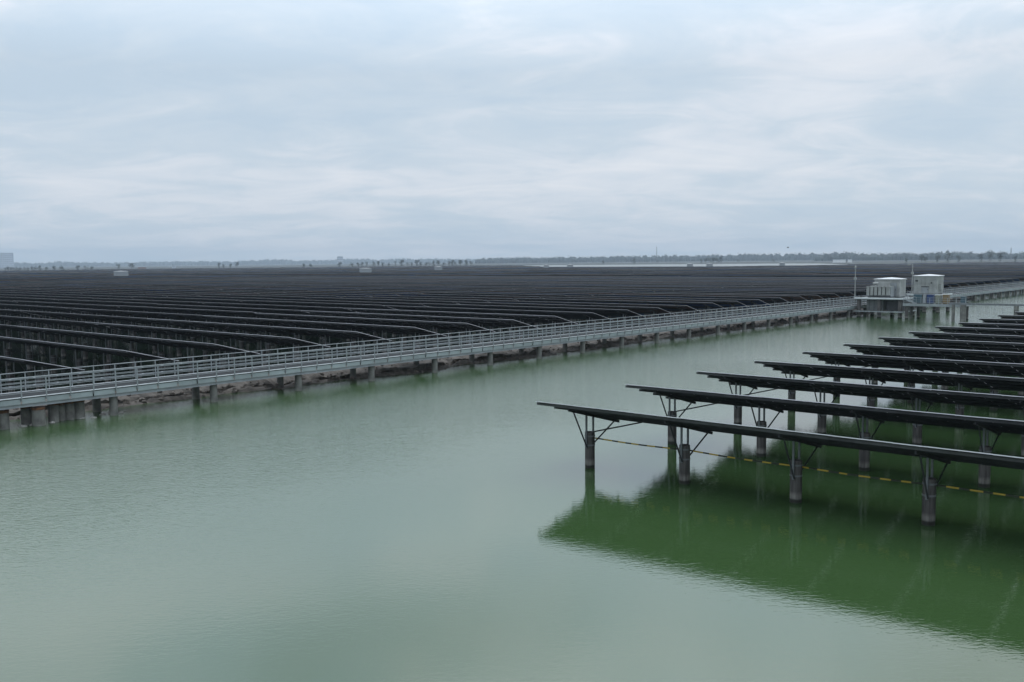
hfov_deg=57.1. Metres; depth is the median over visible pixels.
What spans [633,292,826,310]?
solar panel table
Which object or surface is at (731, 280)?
solar panel table
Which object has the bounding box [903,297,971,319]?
platform
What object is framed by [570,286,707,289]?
solar panel table
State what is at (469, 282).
solar panel table
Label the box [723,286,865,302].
solar panel table
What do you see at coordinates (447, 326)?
solar panel table
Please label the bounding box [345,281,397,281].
solar panel table
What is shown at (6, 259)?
building
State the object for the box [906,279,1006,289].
solar panel table
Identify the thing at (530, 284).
solar panel table
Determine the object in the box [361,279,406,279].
solar panel table
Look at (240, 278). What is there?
solar panel table
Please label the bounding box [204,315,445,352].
solar panel table
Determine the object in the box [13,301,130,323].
solar panel table
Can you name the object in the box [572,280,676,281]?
solar panel table
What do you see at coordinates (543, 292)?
solar panel table
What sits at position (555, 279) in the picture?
solar panel table
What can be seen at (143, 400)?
rubble
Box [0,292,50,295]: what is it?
solar panel table
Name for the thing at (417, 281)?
solar panel table
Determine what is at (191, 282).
solar panel table
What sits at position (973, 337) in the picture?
solar panel table
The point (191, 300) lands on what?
solar panel table
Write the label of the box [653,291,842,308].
solar panel table
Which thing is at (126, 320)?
solar panel table
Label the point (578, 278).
solar panel table
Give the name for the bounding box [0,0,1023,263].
sky
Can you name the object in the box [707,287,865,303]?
solar panel table
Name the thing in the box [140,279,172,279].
solar panel table
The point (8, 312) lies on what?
solar panel table
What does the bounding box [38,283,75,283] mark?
solar panel table
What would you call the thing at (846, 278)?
solar panel table
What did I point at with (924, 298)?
cabinet
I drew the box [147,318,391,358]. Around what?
solar panel table
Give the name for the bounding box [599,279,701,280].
solar panel table
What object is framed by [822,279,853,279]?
solar panel table
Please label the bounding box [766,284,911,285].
solar panel table
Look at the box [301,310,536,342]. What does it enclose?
solar panel table
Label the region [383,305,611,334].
solar panel table
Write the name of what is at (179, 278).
solar panel table
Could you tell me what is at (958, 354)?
solar panel table
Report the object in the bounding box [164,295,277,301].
solar panel table
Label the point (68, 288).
solar panel table
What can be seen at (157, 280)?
solar panel table
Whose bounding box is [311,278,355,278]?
solar panel table
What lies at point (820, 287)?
solar panel table
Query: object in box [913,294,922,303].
cabinet
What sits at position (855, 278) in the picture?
camera mast
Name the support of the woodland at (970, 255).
on the shore
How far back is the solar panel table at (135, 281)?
384.73 m
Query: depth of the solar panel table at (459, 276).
425.21 m
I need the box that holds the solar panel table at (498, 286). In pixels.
[441,285,551,288]
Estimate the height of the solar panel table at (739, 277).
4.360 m
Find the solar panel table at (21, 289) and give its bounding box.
[0,288,44,291]
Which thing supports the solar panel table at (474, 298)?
on the water
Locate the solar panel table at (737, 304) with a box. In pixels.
[541,297,749,318]
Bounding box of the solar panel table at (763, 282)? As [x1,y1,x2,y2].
[678,281,802,282]
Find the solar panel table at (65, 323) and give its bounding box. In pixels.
[0,316,113,346]
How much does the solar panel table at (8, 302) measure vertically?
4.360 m
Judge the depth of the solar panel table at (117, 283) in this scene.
346.72 m
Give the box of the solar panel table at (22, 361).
[0,356,83,392]
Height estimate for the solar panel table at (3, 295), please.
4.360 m
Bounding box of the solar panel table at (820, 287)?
[738,286,910,300]
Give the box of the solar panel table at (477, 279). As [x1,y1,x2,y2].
[458,279,496,279]
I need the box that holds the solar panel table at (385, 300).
[306,297,457,305]
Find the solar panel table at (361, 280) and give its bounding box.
[347,280,376,280]
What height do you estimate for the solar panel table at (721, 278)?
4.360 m
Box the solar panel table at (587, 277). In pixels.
[562,277,613,277]
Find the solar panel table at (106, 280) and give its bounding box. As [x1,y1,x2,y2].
[90,280,122,280]
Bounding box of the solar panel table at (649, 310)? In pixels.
[454,302,674,326]
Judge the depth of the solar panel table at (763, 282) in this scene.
270.47 m
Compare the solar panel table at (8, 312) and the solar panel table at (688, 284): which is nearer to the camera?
the solar panel table at (8, 312)
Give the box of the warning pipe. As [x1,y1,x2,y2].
[595,437,1023,498]
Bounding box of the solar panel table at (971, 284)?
[829,281,976,293]
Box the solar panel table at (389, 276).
[364,276,415,276]
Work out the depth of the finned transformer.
156.77 m
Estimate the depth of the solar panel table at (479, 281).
312.94 m
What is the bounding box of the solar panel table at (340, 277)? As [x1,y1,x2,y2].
[326,277,355,277]
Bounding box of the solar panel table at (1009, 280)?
[875,278,1014,288]
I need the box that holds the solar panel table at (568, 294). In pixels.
[446,291,591,295]
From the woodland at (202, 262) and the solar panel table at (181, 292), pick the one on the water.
the solar panel table at (181, 292)
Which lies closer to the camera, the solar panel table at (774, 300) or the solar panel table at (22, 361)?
the solar panel table at (22, 361)
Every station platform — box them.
[853,297,916,317]
[908,293,951,312]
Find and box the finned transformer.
[866,282,894,297]
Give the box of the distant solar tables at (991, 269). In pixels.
[0,262,1023,281]
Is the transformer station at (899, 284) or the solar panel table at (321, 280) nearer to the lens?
the transformer station at (899, 284)
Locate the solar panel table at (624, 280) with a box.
[586,280,677,281]
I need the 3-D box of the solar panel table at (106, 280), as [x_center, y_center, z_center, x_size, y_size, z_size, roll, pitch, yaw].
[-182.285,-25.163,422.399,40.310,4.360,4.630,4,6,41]
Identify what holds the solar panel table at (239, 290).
on the water
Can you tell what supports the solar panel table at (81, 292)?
on the water
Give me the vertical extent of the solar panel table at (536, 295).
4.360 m
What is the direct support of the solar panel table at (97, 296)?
on the water
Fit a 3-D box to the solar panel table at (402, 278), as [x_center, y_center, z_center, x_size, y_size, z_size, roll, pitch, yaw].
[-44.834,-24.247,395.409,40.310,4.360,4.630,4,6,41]
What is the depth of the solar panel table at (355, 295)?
207.89 m
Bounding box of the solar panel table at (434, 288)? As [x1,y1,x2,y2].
[379,287,492,291]
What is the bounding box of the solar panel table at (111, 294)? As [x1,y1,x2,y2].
[78,292,169,297]
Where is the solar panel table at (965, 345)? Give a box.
[878,337,1023,374]
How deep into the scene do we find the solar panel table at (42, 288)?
281.60 m
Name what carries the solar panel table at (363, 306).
on the water
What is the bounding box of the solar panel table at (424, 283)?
[387,283,478,285]
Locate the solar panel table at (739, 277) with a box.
[712,277,766,277]
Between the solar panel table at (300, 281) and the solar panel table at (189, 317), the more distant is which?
the solar panel table at (300, 281)
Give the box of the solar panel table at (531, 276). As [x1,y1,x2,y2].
[511,276,551,276]
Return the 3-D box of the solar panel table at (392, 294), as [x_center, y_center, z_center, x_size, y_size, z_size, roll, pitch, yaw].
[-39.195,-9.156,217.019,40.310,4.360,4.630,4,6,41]
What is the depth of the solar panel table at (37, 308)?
159.90 m
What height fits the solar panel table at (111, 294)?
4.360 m
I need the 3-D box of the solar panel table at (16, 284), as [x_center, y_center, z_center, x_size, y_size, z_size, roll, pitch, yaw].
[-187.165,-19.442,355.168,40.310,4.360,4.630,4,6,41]
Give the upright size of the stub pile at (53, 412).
2.260 m
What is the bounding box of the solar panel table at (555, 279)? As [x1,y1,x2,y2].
[513,279,597,279]
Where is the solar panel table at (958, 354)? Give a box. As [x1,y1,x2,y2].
[843,344,1023,395]
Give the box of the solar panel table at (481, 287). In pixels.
[421,286,533,288]
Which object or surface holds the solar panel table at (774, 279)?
on the water
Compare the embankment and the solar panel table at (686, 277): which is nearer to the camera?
the embankment
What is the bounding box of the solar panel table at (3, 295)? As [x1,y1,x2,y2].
[0,294,20,297]
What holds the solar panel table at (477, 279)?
on the water
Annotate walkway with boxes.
[0,281,1023,415]
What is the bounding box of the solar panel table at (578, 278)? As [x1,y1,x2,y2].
[537,278,620,278]
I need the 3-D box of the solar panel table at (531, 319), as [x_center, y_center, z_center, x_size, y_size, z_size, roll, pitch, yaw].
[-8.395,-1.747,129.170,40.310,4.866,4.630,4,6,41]
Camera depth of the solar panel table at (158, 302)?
179.08 m
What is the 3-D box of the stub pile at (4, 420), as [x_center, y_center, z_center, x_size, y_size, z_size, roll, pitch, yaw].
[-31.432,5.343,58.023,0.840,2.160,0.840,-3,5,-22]
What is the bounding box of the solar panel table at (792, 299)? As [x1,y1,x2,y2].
[612,293,808,312]
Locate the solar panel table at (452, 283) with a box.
[405,282,494,284]
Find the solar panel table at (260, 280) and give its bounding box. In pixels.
[243,280,278,280]
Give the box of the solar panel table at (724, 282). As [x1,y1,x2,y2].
[665,282,790,283]
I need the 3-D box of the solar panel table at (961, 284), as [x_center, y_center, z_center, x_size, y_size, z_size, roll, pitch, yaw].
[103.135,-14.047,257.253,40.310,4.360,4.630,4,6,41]
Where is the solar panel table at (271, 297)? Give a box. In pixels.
[195,294,312,312]
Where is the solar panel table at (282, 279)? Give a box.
[254,279,310,279]
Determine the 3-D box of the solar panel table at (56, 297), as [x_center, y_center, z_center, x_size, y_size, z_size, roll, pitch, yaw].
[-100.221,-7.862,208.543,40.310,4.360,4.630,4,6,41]
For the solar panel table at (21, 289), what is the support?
on the water
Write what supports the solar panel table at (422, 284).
on the water
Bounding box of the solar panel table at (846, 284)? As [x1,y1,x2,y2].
[819,284,872,296]
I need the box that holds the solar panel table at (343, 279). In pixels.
[327,279,360,279]
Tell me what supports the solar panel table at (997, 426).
on the water
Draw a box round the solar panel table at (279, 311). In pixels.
[158,304,317,322]
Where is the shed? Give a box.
[833,259,845,262]
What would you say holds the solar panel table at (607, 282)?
on the water
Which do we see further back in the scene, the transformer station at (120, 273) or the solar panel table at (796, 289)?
the transformer station at (120, 273)
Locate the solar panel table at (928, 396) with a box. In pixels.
[696,371,1023,456]
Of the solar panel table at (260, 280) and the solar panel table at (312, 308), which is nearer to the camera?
the solar panel table at (312, 308)
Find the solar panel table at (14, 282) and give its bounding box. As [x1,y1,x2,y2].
[0,282,29,282]
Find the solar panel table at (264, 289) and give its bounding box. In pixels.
[218,288,311,292]
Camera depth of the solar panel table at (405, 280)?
346.69 m
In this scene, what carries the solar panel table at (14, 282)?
on the water
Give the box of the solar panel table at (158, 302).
[93,298,209,312]
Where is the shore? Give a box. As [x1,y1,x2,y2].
[0,259,1023,270]
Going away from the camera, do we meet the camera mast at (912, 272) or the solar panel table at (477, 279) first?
the camera mast at (912, 272)
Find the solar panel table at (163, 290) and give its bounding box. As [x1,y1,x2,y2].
[95,288,170,291]
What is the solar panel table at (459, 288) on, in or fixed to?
on the water
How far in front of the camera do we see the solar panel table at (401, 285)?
280.80 m
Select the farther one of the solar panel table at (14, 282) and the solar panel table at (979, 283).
the solar panel table at (14, 282)
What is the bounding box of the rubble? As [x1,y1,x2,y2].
[13,310,868,418]
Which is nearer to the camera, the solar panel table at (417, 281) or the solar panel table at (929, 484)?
the solar panel table at (929, 484)
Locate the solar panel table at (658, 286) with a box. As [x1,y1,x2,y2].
[587,285,722,287]
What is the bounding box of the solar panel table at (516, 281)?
[491,281,541,281]
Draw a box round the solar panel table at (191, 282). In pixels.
[173,282,208,283]
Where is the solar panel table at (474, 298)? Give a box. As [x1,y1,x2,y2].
[367,295,517,300]
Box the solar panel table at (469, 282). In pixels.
[433,282,505,282]
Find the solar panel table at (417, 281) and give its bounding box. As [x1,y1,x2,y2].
[398,281,437,281]
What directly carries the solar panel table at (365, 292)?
on the water
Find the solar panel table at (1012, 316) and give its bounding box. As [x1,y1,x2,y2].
[998,315,1023,318]
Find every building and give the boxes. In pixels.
[0,253,13,267]
[337,256,342,264]
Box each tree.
[944,251,952,261]
[985,250,995,258]
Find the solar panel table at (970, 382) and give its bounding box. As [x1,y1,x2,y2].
[754,360,1023,414]
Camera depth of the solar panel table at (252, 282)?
343.75 m
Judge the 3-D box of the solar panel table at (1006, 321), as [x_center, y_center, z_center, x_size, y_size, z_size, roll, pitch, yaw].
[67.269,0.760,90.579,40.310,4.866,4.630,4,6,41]
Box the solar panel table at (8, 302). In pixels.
[0,300,31,315]
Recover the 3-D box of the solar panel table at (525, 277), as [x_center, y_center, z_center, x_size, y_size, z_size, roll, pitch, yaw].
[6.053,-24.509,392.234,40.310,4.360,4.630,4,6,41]
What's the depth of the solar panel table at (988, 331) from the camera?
88.83 m
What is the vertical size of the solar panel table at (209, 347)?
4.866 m
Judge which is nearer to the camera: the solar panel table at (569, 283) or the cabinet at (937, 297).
the cabinet at (937, 297)
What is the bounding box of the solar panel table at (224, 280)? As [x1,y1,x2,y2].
[206,280,242,280]
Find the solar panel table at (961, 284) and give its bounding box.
[815,281,969,290]
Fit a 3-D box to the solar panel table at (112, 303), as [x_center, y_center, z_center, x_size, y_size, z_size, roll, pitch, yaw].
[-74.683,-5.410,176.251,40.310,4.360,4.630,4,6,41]
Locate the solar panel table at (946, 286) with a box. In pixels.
[791,283,951,288]
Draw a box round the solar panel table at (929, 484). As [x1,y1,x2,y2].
[536,401,1023,525]
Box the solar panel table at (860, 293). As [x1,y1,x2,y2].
[690,288,869,305]
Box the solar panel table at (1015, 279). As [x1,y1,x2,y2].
[944,278,1020,288]
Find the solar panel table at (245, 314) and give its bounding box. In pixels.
[113,305,271,334]
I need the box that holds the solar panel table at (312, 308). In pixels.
[200,302,358,318]
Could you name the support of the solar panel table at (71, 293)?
on the water
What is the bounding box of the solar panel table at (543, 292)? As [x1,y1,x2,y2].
[470,290,611,295]
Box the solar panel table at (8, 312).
[0,309,44,325]
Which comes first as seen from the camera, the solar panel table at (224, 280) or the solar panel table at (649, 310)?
the solar panel table at (649, 310)
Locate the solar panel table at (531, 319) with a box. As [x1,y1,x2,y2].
[345,308,576,338]
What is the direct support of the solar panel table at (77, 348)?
on the water
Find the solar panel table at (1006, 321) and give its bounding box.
[979,318,1023,323]
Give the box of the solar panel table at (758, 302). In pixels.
[566,295,770,316]
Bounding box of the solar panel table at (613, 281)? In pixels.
[558,281,664,282]
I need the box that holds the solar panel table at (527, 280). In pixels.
[485,280,570,280]
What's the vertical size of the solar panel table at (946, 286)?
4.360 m
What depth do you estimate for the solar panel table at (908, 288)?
229.39 m
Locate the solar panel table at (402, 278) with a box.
[370,278,434,278]
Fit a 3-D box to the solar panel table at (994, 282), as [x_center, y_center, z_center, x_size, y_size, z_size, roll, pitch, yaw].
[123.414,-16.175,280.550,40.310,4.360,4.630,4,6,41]
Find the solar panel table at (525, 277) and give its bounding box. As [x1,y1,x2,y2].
[489,277,561,277]
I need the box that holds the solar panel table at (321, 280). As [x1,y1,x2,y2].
[296,280,346,280]
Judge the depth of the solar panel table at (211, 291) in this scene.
235.95 m
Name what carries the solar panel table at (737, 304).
on the water
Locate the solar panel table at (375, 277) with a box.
[356,277,395,277]
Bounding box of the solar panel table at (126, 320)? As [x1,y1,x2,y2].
[16,310,173,337]
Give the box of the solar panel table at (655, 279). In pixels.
[612,279,702,280]
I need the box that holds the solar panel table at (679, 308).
[485,300,700,324]
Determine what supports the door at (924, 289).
in the transformer station at (928, 284)
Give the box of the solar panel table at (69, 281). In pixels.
[51,281,87,281]
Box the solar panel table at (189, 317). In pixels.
[66,308,225,338]
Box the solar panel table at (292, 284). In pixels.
[265,284,331,285]
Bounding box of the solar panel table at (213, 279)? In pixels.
[190,279,237,279]
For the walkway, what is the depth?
80.04 m
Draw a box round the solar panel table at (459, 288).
[403,287,514,290]
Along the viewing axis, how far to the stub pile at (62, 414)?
60.83 m
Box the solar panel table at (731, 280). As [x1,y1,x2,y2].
[703,280,814,281]
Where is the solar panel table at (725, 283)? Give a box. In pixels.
[679,283,771,284]
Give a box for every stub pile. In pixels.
[0,409,9,429]
[20,406,31,424]
[31,406,45,425]
[48,403,58,421]
[58,403,65,420]
[65,402,74,419]
[74,400,84,418]
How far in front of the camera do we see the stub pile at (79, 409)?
61.52 m
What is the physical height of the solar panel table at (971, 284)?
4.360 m
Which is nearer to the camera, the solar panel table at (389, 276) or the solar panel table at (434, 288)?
the solar panel table at (434, 288)
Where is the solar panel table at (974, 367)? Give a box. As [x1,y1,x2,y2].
[802,351,1023,410]
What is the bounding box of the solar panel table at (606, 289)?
[533,287,672,290]
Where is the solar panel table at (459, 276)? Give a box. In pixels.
[434,276,488,277]
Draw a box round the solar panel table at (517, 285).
[460,284,569,286]
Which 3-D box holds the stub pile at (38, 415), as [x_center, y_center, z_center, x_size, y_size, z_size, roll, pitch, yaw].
[-29.788,5.225,59.226,0.840,2.160,0.840,3,6,36]
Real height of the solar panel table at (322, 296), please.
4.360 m
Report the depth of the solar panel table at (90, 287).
296.52 m
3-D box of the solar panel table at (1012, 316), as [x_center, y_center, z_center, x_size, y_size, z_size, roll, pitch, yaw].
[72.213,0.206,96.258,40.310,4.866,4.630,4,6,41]
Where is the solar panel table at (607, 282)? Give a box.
[577,282,637,283]
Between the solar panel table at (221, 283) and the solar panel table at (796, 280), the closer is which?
the solar panel table at (796, 280)
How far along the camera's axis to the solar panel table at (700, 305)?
152.75 m
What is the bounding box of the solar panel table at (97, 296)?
[46,294,138,299]
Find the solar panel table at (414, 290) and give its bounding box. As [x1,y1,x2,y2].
[357,288,471,292]
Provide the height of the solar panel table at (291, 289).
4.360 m
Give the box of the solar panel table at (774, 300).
[590,294,790,314]
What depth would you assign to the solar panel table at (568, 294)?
197.92 m
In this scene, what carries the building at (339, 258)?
on the shore
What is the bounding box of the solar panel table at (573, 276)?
[552,276,595,276]
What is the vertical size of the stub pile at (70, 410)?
2.210 m
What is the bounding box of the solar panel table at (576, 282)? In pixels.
[528,282,634,284]
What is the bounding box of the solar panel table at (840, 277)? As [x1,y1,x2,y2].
[794,277,887,277]
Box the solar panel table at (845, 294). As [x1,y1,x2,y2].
[672,289,853,306]
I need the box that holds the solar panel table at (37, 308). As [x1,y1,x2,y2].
[0,304,84,326]
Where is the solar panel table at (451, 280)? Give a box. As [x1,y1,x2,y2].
[435,280,467,280]
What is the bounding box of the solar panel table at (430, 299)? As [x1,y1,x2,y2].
[338,296,490,303]
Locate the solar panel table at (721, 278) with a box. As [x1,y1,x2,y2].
[696,278,746,278]
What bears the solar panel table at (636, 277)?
on the water
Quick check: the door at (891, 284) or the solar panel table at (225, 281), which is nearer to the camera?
the door at (891, 284)
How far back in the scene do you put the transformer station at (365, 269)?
650.99 m
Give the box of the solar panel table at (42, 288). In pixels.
[10,287,72,290]
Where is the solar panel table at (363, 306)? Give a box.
[237,300,396,318]
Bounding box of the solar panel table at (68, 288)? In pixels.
[39,287,99,289]
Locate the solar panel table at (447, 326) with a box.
[255,313,494,347]
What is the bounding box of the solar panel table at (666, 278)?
[638,278,695,278]
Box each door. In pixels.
[890,283,896,295]
[921,287,928,292]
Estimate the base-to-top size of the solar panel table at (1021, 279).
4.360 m
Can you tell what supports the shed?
on the shore
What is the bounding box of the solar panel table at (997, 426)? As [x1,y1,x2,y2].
[625,384,1023,487]
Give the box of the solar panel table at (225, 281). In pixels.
[205,281,245,281]
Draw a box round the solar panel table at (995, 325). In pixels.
[958,322,1023,328]
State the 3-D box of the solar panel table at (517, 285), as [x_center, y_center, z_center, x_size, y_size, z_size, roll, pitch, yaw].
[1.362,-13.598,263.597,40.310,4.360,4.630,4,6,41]
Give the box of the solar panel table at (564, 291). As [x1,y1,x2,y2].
[492,289,632,292]
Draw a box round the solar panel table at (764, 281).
[715,281,813,281]
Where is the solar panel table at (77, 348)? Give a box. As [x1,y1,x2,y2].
[0,336,177,381]
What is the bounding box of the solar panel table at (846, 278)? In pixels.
[820,278,873,278]
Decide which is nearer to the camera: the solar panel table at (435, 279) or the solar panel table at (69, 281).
the solar panel table at (435, 279)
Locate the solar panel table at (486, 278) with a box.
[454,278,518,279]
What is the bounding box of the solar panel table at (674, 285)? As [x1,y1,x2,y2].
[626,285,736,287]
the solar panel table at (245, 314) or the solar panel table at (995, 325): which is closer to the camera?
the solar panel table at (995, 325)
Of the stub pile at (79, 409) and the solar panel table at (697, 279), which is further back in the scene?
the solar panel table at (697, 279)
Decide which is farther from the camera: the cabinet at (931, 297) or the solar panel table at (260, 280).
the solar panel table at (260, 280)
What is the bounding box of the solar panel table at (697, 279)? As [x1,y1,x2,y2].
[624,278,725,279]
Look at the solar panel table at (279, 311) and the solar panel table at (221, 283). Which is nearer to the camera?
the solar panel table at (279, 311)
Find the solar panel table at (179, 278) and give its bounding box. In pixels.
[159,278,199,278]
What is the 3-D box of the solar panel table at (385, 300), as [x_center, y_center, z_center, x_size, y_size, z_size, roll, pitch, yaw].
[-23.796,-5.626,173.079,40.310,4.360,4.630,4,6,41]
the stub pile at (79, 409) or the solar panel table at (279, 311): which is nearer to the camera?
the stub pile at (79, 409)
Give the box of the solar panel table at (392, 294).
[282,291,398,295]
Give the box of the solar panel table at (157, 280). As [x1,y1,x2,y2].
[140,280,174,280]
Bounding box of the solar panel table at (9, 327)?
[0,324,53,351]
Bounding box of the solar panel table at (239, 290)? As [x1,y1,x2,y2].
[194,289,285,292]
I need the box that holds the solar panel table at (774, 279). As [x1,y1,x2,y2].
[726,279,836,280]
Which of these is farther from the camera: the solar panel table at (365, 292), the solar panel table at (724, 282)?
the solar panel table at (724, 282)
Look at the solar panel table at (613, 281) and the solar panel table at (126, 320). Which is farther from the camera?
the solar panel table at (613, 281)
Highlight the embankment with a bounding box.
[9,297,976,419]
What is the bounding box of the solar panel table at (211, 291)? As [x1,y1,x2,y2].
[166,290,258,294]
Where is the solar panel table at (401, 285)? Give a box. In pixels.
[350,284,440,285]
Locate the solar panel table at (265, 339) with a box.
[87,322,328,365]
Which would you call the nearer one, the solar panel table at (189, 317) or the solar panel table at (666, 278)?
the solar panel table at (189, 317)
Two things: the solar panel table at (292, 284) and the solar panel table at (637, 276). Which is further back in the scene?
the solar panel table at (637, 276)
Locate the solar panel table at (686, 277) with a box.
[659,277,747,278]
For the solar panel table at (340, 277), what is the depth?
431.53 m
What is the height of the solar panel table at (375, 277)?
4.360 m
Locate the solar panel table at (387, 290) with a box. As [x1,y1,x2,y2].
[333,289,446,293]
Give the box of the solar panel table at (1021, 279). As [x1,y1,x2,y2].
[894,277,1023,285]
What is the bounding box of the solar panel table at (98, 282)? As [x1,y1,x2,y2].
[81,282,115,282]
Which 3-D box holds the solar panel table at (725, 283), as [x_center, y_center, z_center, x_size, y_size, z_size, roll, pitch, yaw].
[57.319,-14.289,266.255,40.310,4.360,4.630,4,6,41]
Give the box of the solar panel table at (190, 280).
[175,280,205,280]
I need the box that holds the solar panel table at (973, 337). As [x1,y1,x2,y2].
[909,331,1023,342]
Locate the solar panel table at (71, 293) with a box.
[11,290,83,294]
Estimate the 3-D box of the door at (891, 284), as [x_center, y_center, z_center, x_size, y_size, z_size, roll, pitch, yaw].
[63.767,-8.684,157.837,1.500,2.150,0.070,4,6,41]
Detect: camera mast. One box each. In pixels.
[854,265,856,302]
[908,263,913,293]
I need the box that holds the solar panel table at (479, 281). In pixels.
[438,281,527,282]
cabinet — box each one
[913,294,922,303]
[923,294,926,303]
[926,294,934,303]
[935,295,941,303]
[942,295,949,303]
[960,296,966,302]
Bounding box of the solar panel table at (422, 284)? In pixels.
[387,284,460,285]
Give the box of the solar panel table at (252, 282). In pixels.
[230,282,275,282]
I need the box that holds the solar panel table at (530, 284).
[480,284,586,285]
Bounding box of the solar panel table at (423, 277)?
[397,277,449,277]
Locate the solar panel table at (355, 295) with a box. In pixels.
[255,292,370,296]
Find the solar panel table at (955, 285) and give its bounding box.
[803,282,960,292]
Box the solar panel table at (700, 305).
[514,298,722,321]
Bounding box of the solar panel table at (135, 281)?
[119,281,152,281]
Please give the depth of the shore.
2578.13 m
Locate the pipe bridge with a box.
[949,303,1023,321]
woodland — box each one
[14,256,540,266]
[475,251,853,263]
[814,251,1023,260]
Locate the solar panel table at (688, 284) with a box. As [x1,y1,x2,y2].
[622,284,751,286]
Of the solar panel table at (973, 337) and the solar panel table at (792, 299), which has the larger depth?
the solar panel table at (792, 299)
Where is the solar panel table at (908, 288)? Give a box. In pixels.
[752,285,911,296]
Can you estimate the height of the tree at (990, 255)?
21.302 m
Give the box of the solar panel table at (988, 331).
[935,326,1023,335]
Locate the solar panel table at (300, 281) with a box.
[274,281,327,281]
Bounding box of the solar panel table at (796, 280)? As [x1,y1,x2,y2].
[758,280,835,280]
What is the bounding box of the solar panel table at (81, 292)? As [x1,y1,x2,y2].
[42,290,113,293]
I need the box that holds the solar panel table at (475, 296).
[394,293,543,300]
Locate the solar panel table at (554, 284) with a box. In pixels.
[495,283,602,284]
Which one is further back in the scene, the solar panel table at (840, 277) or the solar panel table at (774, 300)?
the solar panel table at (840, 277)
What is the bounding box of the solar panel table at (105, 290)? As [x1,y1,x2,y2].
[68,289,142,292]
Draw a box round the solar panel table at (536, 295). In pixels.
[422,292,565,298]
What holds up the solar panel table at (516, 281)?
on the water
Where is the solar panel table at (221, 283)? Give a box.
[193,283,250,283]
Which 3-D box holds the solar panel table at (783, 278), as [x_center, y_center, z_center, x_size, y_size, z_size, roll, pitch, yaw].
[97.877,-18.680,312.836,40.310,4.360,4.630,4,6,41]
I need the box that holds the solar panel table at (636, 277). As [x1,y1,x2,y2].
[614,277,658,277]
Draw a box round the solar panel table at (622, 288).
[552,287,689,290]
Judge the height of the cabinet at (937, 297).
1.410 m
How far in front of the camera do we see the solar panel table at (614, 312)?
135.29 m
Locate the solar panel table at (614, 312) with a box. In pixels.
[420,303,644,330]
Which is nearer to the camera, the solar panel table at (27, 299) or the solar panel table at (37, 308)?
the solar panel table at (37, 308)
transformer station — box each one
[113,271,128,275]
[359,268,371,271]
[875,277,905,297]
[913,274,944,293]
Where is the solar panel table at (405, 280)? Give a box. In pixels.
[377,280,434,280]
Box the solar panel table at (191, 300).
[129,296,247,314]
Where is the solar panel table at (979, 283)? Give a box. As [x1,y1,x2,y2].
[837,280,984,292]
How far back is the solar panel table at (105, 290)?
255.48 m
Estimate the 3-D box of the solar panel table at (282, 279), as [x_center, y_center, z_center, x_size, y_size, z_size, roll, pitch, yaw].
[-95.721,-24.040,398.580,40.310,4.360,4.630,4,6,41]
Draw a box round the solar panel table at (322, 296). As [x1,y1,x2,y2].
[226,293,340,297]
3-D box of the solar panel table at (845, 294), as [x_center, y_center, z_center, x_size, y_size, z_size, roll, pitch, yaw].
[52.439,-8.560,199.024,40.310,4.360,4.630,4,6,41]
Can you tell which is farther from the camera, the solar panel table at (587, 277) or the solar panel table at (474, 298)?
the solar panel table at (587, 277)
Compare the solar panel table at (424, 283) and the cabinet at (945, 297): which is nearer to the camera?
the cabinet at (945, 297)
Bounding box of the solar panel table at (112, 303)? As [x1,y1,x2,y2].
[54,299,168,316]
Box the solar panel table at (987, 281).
[906,280,992,291]
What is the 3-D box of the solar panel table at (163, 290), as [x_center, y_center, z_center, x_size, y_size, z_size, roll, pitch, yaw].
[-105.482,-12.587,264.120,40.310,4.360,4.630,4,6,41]
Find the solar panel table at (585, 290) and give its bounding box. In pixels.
[512,288,652,291]
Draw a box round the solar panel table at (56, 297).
[12,295,98,300]
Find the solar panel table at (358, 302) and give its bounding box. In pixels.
[272,299,427,306]
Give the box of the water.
[0,263,1023,681]
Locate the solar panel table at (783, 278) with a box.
[748,278,819,278]
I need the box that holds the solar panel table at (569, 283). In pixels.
[520,283,620,284]
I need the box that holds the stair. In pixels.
[905,293,916,317]
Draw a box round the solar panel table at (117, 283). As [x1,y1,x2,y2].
[98,283,136,283]
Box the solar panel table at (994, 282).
[857,279,999,290]
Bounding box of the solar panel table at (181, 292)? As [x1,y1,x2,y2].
[139,291,228,303]
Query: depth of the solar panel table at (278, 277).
449.90 m
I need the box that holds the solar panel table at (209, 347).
[18,326,259,373]
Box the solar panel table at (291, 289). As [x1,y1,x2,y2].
[242,287,335,290]
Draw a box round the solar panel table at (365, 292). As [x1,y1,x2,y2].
[309,290,421,295]
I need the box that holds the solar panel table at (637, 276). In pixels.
[596,276,678,276]
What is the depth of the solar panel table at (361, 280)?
363.89 m
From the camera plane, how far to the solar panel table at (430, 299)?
175.56 m
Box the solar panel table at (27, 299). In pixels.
[0,297,65,311]
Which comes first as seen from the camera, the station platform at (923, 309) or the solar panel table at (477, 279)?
the station platform at (923, 309)
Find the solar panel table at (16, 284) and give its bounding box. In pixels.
[0,284,32,285]
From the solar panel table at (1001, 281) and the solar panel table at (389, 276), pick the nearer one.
the solar panel table at (1001, 281)
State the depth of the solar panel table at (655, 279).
321.66 m
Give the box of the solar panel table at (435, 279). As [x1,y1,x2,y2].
[407,279,484,280]
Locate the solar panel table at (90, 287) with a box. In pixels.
[61,286,123,288]
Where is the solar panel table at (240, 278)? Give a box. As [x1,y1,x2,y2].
[219,278,261,278]
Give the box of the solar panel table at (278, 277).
[261,277,296,277]

